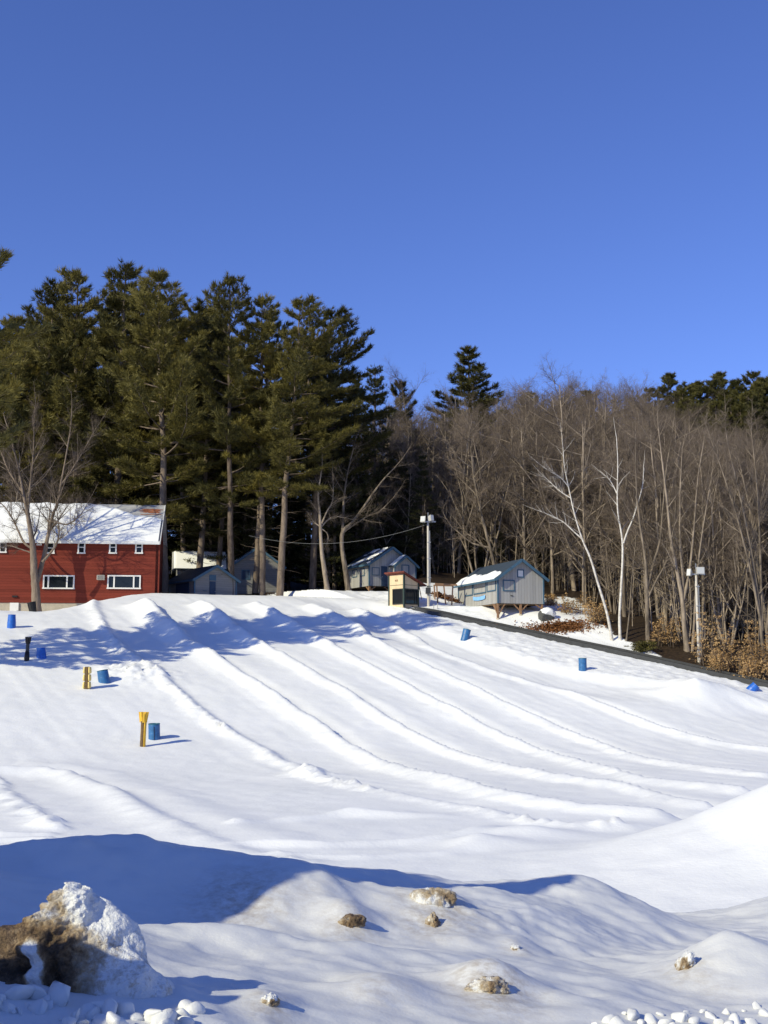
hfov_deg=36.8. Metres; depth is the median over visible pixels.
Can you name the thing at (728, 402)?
pine tree
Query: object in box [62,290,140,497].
pine tree
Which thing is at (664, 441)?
bare tree
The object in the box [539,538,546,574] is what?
bare sapling
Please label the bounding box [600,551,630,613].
bare sapling
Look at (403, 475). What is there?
hemlock tree
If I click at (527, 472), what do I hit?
bare tree
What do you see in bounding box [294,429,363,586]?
hemlock tree
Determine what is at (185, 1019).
snow clod
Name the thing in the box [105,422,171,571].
pine tree
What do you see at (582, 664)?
barrel
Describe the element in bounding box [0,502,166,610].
red house
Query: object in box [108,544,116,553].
window
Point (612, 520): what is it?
bare tree
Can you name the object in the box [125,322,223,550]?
pine tree
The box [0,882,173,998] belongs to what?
snow block
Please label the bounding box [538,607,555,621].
boulder
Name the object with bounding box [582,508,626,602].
bare sapling
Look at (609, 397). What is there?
bare tree
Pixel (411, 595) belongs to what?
window
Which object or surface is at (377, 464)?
bare tree
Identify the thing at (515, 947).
dirty ice lump
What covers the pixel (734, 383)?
pine tree
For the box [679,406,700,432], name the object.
bare tree
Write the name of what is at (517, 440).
bare tree
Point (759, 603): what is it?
bare tree
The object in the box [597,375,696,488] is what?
bare tree
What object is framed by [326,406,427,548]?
bare tree
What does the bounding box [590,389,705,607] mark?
bare tree
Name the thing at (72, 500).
bare tree
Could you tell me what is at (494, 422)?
bare tree
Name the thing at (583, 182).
sky
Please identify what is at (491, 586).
window
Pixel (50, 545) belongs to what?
window
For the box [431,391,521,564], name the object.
bare tree
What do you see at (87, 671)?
padded post
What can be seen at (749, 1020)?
snow clod
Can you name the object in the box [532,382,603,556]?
bare tree
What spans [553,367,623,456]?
bare tree
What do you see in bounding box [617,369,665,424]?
bare tree
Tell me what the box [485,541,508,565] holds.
bare sapling
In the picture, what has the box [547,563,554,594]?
bare sapling
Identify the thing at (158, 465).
pine tree
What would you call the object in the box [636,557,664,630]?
bare sapling
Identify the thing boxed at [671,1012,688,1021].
snow clod
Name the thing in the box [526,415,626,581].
bare tree
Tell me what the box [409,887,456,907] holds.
dirty ice lump
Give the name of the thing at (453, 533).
bare sapling
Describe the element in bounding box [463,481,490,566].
hemlock tree
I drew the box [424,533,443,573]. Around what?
bare sapling
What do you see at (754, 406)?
pine tree
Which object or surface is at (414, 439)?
bare tree
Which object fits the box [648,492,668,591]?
hemlock tree
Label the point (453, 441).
bare tree
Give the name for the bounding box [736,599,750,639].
bare sapling
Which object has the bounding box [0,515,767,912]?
snow ground
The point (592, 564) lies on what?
birch tree
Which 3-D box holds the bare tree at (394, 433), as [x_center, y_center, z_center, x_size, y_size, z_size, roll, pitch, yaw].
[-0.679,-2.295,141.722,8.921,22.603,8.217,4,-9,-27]
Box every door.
[10,603,18,610]
[209,581,215,594]
[381,566,386,585]
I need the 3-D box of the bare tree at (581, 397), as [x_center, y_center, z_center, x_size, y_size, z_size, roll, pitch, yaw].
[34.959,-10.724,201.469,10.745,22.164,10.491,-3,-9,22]
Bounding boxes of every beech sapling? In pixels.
[543,592,561,605]
[557,591,589,614]
[580,596,612,624]
[647,612,682,647]
[688,612,734,668]
[703,648,753,673]
[712,620,760,670]
[733,658,767,679]
[741,631,767,675]
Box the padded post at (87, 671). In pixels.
[82,667,91,688]
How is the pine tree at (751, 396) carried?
on the snow ground
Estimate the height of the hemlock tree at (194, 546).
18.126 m
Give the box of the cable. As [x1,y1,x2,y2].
[252,524,426,543]
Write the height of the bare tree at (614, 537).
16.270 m
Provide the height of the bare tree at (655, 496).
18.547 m
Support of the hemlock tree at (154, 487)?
on the snow ground
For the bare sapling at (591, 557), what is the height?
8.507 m
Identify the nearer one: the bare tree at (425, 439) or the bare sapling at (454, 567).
the bare sapling at (454, 567)
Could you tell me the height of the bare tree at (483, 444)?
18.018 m
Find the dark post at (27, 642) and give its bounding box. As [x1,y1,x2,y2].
[24,637,31,660]
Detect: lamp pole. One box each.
[419,515,435,606]
[686,563,704,661]
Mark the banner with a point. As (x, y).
(478, 598)
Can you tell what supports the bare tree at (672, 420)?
on the snow ground
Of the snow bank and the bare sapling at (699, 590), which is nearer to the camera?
the snow bank
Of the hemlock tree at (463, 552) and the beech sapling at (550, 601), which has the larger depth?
the hemlock tree at (463, 552)
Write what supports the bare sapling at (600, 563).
on the snow ground
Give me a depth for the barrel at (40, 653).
69.27 m
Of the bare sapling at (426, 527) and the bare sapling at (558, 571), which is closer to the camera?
the bare sapling at (558, 571)
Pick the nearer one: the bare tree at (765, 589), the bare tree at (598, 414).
the bare tree at (765, 589)
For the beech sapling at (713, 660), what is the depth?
79.85 m
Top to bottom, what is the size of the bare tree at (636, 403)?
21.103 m
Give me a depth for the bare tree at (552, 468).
117.63 m
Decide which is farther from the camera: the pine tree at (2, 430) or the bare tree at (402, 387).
the bare tree at (402, 387)
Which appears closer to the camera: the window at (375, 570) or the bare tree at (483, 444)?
the window at (375, 570)
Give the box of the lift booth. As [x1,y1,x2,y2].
[384,571,426,607]
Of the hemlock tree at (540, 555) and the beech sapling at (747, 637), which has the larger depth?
the hemlock tree at (540, 555)
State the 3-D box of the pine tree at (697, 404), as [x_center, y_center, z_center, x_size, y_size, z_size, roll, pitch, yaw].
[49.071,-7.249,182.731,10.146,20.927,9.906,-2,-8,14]
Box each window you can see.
[0,543,6,552]
[42,575,74,588]
[47,543,54,553]
[77,544,85,553]
[107,575,140,588]
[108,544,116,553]
[135,544,142,553]
[241,570,249,579]
[352,569,356,577]
[360,568,364,576]
[372,567,379,574]
[392,588,402,604]
[401,565,408,573]
[405,588,417,604]
[465,585,472,596]
[473,582,485,594]
[487,581,495,591]
[503,580,514,590]
[517,569,523,577]
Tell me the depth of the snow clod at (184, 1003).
4.71 m
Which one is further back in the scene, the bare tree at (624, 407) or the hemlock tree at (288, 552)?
the bare tree at (624, 407)
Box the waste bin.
[27,601,36,611]
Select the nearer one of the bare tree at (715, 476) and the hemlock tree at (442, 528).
the bare tree at (715, 476)
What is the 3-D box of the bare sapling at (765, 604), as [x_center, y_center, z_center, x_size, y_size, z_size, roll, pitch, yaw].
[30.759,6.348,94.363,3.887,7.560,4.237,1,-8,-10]
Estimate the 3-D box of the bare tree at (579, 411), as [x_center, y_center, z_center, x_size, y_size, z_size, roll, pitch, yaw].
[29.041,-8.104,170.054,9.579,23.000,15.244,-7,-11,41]
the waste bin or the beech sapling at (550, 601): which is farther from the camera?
the beech sapling at (550, 601)
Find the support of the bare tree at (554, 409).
on the snow ground
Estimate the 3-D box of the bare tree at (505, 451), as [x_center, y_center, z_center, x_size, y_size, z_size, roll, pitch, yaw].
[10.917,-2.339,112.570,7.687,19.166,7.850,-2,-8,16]
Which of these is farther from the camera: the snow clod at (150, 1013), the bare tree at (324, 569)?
the bare tree at (324, 569)
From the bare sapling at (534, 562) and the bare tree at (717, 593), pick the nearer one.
the bare tree at (717, 593)
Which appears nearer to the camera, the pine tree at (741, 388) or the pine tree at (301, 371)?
the pine tree at (301, 371)
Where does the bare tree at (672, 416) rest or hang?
on the snow ground
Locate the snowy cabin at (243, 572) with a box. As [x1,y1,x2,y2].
[171,547,286,594]
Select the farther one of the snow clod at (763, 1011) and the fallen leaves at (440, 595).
the fallen leaves at (440, 595)
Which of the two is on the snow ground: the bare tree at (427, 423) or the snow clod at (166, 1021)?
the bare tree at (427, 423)
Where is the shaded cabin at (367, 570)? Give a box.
[342,547,419,590]
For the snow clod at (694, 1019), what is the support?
on the snow bank
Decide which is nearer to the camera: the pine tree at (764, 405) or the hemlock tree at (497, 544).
the hemlock tree at (497, 544)
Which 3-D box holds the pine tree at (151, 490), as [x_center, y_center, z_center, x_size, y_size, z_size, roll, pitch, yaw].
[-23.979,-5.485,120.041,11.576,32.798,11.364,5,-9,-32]
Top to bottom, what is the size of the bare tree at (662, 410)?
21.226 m
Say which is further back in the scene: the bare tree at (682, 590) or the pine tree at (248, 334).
the pine tree at (248, 334)
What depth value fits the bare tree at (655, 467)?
112.91 m
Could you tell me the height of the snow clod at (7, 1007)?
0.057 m
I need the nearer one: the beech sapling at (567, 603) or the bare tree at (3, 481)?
the beech sapling at (567, 603)
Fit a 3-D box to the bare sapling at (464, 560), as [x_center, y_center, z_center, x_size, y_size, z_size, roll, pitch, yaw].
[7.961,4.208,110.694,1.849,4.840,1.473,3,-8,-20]
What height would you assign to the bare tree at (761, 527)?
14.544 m
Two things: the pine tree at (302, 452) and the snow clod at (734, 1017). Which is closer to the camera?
the snow clod at (734, 1017)
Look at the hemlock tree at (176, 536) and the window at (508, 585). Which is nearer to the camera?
the window at (508, 585)
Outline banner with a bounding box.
[473,595,484,600]
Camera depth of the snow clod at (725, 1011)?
6.26 m
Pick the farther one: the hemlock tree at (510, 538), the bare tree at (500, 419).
the bare tree at (500, 419)
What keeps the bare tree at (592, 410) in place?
on the snow ground
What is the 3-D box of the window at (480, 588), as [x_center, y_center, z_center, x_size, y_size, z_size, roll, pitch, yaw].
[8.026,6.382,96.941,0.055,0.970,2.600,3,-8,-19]
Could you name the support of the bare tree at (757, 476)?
on the snow ground
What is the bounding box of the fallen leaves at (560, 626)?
[497,617,607,634]
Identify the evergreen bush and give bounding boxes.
[624,640,658,652]
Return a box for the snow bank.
[0,834,767,1023]
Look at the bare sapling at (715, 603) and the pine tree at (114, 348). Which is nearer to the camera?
the bare sapling at (715, 603)
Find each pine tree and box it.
[0,245,57,457]
[0,312,68,503]
[0,347,71,499]
[1,276,113,491]
[5,390,58,502]
[9,308,115,503]
[16,265,133,503]
[48,258,172,504]
[50,314,100,483]
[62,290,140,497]
[82,293,172,503]
[93,267,243,592]
[102,312,211,505]
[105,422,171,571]
[124,329,187,542]
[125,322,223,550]
[148,314,252,567]
[164,269,278,593]
[166,297,232,525]
[188,334,256,565]
[195,306,241,537]
[212,292,306,595]
[221,308,302,592]
[223,412,285,573]
[238,357,303,548]
[250,293,364,595]
[276,332,315,578]
[276,344,343,584]
[287,304,396,589]
[293,357,330,522]
[302,396,354,526]
[380,379,420,520]
[405,344,516,490]
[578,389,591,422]
[637,386,657,405]
[653,386,679,409]
[656,372,687,413]
[664,386,699,431]
[665,398,700,434]
[678,382,709,417]
[681,402,712,443]
[688,380,719,420]
[695,386,723,432]
[699,399,738,443]
[702,379,736,428]
[709,370,731,396]
[714,388,738,428]
[714,397,742,433]
[718,402,759,441]
[727,377,746,392]
[728,385,748,410]
[730,390,767,441]
[739,369,766,401]
[739,401,767,443]
[745,381,767,431]
[751,375,767,402]
[755,395,767,442]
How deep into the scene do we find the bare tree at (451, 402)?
144.30 m
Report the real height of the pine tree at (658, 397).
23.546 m
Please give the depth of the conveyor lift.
84.81 m
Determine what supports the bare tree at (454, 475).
on the snow ground
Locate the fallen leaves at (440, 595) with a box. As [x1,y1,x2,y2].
[425,592,462,602]
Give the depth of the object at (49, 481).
111.17 m
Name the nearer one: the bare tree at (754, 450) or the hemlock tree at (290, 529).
the bare tree at (754, 450)
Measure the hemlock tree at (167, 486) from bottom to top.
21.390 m
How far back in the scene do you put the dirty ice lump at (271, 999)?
5.02 m
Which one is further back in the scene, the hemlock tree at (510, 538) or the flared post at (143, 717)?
the hemlock tree at (510, 538)
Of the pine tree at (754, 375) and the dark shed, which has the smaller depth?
the dark shed
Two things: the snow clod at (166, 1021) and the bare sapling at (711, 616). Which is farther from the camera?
the bare sapling at (711, 616)
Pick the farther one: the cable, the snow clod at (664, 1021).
the cable
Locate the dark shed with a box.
[169,565,240,594]
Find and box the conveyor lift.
[406,606,767,687]
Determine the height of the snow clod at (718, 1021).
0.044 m
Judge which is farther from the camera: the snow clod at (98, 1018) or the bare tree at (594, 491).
the bare tree at (594, 491)
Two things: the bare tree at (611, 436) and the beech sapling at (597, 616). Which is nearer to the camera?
the beech sapling at (597, 616)
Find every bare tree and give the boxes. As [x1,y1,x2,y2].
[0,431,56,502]
[0,462,20,501]
[0,471,58,502]
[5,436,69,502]
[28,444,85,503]
[35,472,121,504]
[42,476,81,502]
[302,453,358,589]
[322,392,431,539]
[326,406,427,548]
[328,423,415,590]
[346,409,419,546]
[354,451,434,559]
[358,423,435,543]
[359,401,448,545]
[363,404,412,529]
[370,443,440,555]
[371,354,439,487]
[378,419,436,497]
[387,404,464,563]
[388,403,436,486]
[391,414,434,565]
[394,409,448,513]
[397,400,459,554]
[408,397,462,529]
[409,423,487,548]
[411,407,450,509]
[416,396,440,427]
[417,381,476,469]
[424,431,501,563]
[426,399,557,571]
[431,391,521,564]
[431,393,484,475]
[433,405,504,498]
[434,407,519,562]
[441,394,538,557]
[441,400,547,563]
[442,408,527,551]
[447,405,509,541]
[450,382,511,573]
[467,398,530,554]
[470,414,558,560]
[472,400,560,564]
[475,404,575,566]
[480,380,511,420]
[483,430,554,556]
[484,391,523,484]
[484,401,545,460]
[484,403,556,498]
[486,378,588,501]
[489,416,602,593]
[490,389,520,436]
[491,396,553,474]
[493,378,560,549]
[493,391,528,419]
[494,354,633,590]
[497,383,542,409]
[499,388,556,541]
[504,372,542,436]
[511,373,581,409]
[513,401,614,575]
[517,438,616,582]
[521,385,585,499]
[524,382,561,415]
[524,391,597,586]
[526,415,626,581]
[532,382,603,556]
[535,369,592,551]
[536,394,625,605]
[537,405,580,475]
[538,380,575,440]
[540,374,591,446]
[542,383,646,572]
[542,383,649,587]
[542,410,632,572]
[549,373,632,566]
[550,390,603,422]
[553,360,600,406]
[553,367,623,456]
[554,422,614,575]
[557,439,621,578]
[559,381,667,499]
[567,382,621,476]
[568,394,671,447]
[569,423,656,572]
[570,374,640,435]
[571,370,643,455]
[571,410,707,593]
[574,398,674,616]
[575,382,610,424]
[582,379,627,418]
[585,445,651,583]
[586,378,645,452]
[586,431,676,580]
[587,401,685,576]
[587,433,671,612]
[588,402,677,512]
[589,423,660,618]
[590,384,623,439]
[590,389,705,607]
[596,417,662,585]
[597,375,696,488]
[599,376,630,423]
[601,410,730,624]
[603,377,676,467]
[606,446,699,632]
[607,410,676,599]
[609,418,717,520]
[614,425,677,512]
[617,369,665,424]
[617,389,654,425]
[617,395,686,448]
[618,405,692,641]
[619,384,692,461]
[625,404,703,434]
[625,507,646,640]
[626,389,701,483]
[633,446,711,596]
[641,420,688,512]
[641,431,701,582]
[642,399,722,651]
[644,392,685,447]
[645,425,754,622]
[650,401,701,445]
[655,411,703,469]
[656,422,701,524]
[657,391,716,518]
[658,433,730,554]
[659,426,767,650]
[659,437,766,639]
[661,409,708,478]
[661,426,749,639]
[663,392,730,499]
[670,418,765,621]
[672,432,727,533]
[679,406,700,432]
[682,412,757,603]
[686,454,767,643]
[694,425,752,610]
[697,411,766,525]
[698,389,767,662]
[698,403,767,621]
[699,420,740,440]
[699,429,767,609]
[706,410,737,461]
[710,422,730,440]
[711,415,767,636]
[720,440,767,591]
[722,458,767,626]
[728,430,767,549]
[729,453,767,585]
[731,437,767,548]
[739,483,767,560]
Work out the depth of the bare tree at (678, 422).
118.29 m
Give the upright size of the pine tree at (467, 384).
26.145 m
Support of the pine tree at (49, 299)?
on the snow ground
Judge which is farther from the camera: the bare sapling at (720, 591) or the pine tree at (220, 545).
the pine tree at (220, 545)
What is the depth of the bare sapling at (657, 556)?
94.19 m
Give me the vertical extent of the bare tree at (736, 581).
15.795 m
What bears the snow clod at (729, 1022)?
on the snow bank
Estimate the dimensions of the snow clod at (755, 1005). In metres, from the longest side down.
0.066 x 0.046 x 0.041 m
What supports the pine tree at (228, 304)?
on the snow ground
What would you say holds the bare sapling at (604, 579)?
on the snow ground
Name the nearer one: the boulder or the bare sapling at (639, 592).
the boulder
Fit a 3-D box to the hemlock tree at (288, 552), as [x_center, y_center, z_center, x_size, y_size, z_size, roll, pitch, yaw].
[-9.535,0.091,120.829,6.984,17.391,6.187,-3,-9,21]
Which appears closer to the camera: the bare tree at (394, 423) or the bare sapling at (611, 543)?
the bare sapling at (611, 543)
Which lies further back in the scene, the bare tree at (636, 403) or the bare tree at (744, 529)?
the bare tree at (636, 403)
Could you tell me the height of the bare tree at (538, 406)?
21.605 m
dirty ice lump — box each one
[261,992,279,1006]
[338,913,366,927]
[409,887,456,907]
[425,911,440,927]
[464,975,510,993]
[510,944,519,949]
[674,950,695,970]
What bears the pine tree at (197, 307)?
on the snow ground
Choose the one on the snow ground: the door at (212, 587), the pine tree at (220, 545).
the pine tree at (220, 545)
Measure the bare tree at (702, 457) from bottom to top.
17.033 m
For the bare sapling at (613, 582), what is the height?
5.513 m
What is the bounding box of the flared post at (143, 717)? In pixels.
[139,712,148,746]
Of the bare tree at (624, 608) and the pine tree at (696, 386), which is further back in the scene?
the pine tree at (696, 386)
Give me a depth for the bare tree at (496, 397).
168.51 m
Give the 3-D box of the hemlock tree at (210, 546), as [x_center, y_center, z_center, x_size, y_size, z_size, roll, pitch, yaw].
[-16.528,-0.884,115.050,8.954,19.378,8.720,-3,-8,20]
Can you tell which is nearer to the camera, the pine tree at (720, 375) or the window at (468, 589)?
the window at (468, 589)
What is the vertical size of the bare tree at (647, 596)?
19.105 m
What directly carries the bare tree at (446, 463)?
on the snow ground
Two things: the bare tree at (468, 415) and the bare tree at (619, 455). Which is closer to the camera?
the bare tree at (619, 455)
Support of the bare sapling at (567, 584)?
on the snow ground
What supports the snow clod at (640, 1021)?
on the snow bank
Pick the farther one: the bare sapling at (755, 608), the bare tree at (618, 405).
the bare tree at (618, 405)
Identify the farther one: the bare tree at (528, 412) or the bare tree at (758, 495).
the bare tree at (528, 412)
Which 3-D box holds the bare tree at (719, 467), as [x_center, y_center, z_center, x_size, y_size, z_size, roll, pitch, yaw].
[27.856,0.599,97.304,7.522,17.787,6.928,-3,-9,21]
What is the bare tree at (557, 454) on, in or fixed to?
on the snow ground
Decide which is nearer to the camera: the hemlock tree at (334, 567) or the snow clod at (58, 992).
the snow clod at (58, 992)
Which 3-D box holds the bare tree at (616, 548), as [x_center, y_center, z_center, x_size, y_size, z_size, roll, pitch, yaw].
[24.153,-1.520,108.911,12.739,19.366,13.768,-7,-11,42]
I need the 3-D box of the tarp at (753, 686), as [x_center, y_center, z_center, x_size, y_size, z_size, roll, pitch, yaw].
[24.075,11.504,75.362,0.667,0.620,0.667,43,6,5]
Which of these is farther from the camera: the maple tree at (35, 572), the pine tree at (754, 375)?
the pine tree at (754, 375)
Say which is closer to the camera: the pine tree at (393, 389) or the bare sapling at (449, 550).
the bare sapling at (449, 550)
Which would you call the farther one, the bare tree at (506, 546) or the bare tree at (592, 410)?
the bare tree at (592, 410)
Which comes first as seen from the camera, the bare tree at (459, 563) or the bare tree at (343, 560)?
the bare tree at (343, 560)
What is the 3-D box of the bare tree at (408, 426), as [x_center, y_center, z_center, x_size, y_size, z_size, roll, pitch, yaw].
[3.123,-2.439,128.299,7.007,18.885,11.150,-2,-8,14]
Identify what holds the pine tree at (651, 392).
on the snow ground
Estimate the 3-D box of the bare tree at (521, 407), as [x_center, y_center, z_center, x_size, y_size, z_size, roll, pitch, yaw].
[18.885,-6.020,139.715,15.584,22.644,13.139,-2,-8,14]
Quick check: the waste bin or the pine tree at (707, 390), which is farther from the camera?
the pine tree at (707, 390)
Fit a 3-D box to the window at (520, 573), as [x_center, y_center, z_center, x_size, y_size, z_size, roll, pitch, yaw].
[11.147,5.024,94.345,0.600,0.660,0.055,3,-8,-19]
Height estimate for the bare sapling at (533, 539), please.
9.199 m
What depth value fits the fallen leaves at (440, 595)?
100.29 m
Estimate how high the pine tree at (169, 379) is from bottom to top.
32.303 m
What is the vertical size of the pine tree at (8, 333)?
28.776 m
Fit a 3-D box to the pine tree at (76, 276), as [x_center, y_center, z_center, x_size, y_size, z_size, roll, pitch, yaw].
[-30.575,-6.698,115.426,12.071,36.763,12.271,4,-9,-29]
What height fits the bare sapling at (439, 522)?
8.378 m
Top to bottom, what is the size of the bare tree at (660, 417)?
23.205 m
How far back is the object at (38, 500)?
112.61 m
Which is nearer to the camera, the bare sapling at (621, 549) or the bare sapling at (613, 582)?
the bare sapling at (613, 582)
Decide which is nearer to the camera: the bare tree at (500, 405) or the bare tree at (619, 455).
the bare tree at (619, 455)
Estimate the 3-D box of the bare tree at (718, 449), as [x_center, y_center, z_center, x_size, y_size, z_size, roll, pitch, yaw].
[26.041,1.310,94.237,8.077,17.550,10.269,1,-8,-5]
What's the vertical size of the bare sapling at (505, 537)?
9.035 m
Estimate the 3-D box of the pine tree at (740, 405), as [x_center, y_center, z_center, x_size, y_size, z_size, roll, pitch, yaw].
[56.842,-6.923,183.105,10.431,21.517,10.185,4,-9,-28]
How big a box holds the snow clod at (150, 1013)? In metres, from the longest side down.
0.121 x 0.093 x 0.040 m
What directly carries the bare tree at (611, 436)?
on the snow ground
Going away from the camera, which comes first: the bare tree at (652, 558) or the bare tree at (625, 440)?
the bare tree at (652, 558)
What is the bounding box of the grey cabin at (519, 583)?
[453,559,549,619]
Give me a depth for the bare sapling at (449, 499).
116.99 m
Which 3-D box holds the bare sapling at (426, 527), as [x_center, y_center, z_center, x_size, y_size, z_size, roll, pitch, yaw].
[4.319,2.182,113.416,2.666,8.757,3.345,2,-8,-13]
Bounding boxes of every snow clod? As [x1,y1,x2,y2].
[0,1001,14,1012]
[4,985,34,999]
[15,1006,22,1014]
[27,998,47,1014]
[29,984,46,999]
[46,980,70,1006]
[61,1016,76,1023]
[70,1008,80,1020]
[77,1019,88,1023]
[80,1002,95,1014]
[86,1006,100,1018]
[89,1000,103,1008]
[91,1013,106,1023]
[100,997,117,1014]
[106,1011,127,1023]
[116,1001,134,1015]
[129,1012,142,1020]
[143,1008,162,1018]
[143,1016,151,1021]
[151,1008,176,1023]
[159,1018,174,1023]
[176,1008,190,1016]
[177,1016,194,1023]
[178,999,191,1008]
[185,1001,205,1013]
[602,1014,614,1023]
[609,1015,625,1023]
[627,1008,639,1020]
[637,1019,645,1023]
[644,1013,657,1023]
[658,1019,675,1023]
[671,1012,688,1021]
[688,1016,700,1023]
[705,1011,716,1018]
[713,1019,724,1023]
[722,1008,730,1014]
[724,1020,733,1023]
[728,1012,741,1023]
[744,1017,758,1023]
[752,1001,760,1008]
[758,1008,767,1016]
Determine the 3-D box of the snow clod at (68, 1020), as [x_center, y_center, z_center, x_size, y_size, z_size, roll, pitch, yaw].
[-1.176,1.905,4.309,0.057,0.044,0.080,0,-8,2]
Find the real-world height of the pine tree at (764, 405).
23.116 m
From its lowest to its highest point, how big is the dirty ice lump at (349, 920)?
0.129 m
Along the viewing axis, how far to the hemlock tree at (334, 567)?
113.88 m
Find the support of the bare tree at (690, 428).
on the snow ground
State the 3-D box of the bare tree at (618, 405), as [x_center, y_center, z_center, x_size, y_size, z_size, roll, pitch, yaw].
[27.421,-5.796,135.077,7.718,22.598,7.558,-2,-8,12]
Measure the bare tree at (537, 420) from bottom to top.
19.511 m
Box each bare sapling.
[416,486,435,565]
[419,490,441,572]
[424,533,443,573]
[431,489,457,566]
[432,491,451,561]
[434,504,467,573]
[436,502,455,571]
[441,511,461,576]
[443,497,462,554]
[462,538,473,574]
[473,498,514,564]
[482,506,530,561]
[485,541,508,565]
[501,497,529,558]
[502,505,528,561]
[504,510,518,559]
[515,495,560,585]
[521,517,553,572]
[529,537,548,571]
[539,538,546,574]
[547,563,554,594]
[550,554,564,590]
[553,523,572,589]
[554,548,567,588]
[560,558,571,591]
[570,513,595,575]
[572,519,587,590]
[573,515,603,589]
[573,520,614,602]
[581,540,608,600]
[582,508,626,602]
[598,530,628,611]
[599,553,625,612]
[600,544,636,613]
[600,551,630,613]
[609,516,636,583]
[626,546,659,612]
[627,567,637,625]
[629,559,653,614]
[629,562,644,615]
[630,563,643,599]
[631,518,668,600]
[635,556,653,613]
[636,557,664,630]
[650,534,712,640]
[654,552,699,637]
[657,526,710,636]
[671,531,727,637]
[684,564,714,630]
[700,593,717,637]
[705,582,734,648]
[706,568,732,616]
[706,589,715,639]
[715,561,752,629]
[725,541,767,652]
[725,603,743,623]
[733,571,752,633]
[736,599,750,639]
[739,599,745,635]
[742,545,766,644]
[748,565,767,631]
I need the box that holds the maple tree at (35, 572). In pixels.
[0,382,109,610]
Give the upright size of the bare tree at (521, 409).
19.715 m
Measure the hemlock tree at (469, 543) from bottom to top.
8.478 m
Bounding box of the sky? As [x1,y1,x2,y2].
[0,0,767,540]
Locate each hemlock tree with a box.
[133,431,172,566]
[166,444,216,577]
[167,400,217,576]
[169,456,236,561]
[171,412,243,562]
[214,400,288,558]
[224,427,297,582]
[242,437,308,588]
[266,435,317,591]
[273,427,310,582]
[274,499,298,577]
[292,397,378,589]
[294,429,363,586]
[295,418,364,590]
[298,461,353,589]
[308,375,409,590]
[335,363,426,590]
[378,441,435,562]
[385,455,426,573]
[398,455,451,574]
[406,445,434,565]
[430,508,451,567]
[447,488,481,569]
[456,490,481,569]
[462,513,485,570]
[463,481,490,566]
[474,525,491,566]
[482,518,507,566]
[489,476,520,560]
[513,465,550,569]
[529,494,557,573]
[603,512,625,580]
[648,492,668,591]
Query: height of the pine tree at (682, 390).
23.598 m
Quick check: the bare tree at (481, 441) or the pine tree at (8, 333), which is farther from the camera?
the bare tree at (481, 441)
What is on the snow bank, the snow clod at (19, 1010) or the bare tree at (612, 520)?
the snow clod at (19, 1010)
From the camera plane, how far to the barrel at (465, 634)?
85.50 m
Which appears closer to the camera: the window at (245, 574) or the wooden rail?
the wooden rail
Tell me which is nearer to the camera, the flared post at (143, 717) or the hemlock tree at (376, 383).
the flared post at (143, 717)
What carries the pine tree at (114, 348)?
on the snow ground
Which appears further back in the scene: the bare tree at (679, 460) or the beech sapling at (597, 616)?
the bare tree at (679, 460)
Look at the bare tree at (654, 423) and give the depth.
105.96 m
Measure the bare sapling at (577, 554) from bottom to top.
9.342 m
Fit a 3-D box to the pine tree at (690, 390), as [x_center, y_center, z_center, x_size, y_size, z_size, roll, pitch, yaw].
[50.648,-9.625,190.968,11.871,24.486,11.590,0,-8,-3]
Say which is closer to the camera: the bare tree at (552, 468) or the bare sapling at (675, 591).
the bare sapling at (675, 591)
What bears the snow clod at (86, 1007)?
on the snow bank
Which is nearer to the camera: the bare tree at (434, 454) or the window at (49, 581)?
the window at (49, 581)
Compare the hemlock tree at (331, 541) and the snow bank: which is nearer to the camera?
the snow bank
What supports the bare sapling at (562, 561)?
on the snow ground
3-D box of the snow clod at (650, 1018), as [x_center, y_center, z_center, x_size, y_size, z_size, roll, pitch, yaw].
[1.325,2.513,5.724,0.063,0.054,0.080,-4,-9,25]
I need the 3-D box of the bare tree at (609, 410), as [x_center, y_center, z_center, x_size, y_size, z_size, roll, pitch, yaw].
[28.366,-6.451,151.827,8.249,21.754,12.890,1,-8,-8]
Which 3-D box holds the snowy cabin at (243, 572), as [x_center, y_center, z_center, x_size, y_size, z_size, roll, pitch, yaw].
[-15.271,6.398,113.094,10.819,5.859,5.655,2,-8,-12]
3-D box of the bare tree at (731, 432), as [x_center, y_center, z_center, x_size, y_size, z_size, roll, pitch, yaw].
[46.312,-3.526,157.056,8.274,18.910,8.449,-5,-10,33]
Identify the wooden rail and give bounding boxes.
[433,583,456,604]
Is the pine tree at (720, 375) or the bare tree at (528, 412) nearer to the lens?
the bare tree at (528, 412)
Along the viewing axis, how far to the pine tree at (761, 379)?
191.91 m
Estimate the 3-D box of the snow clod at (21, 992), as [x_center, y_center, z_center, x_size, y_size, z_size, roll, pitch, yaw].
[-1.450,1.913,4.590,0.136,0.066,0.095,-15,-39,-41]
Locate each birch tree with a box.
[527,415,613,640]
[589,417,649,640]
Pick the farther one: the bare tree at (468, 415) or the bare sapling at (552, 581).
the bare tree at (468, 415)
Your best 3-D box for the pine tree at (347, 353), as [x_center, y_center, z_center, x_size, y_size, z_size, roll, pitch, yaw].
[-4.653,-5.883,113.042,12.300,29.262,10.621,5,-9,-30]
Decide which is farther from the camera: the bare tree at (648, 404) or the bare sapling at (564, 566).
the bare tree at (648, 404)
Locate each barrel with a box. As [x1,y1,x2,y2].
[7,614,15,628]
[36,647,46,658]
[97,669,109,683]
[148,723,159,739]
[461,628,470,640]
[578,658,586,670]
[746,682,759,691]

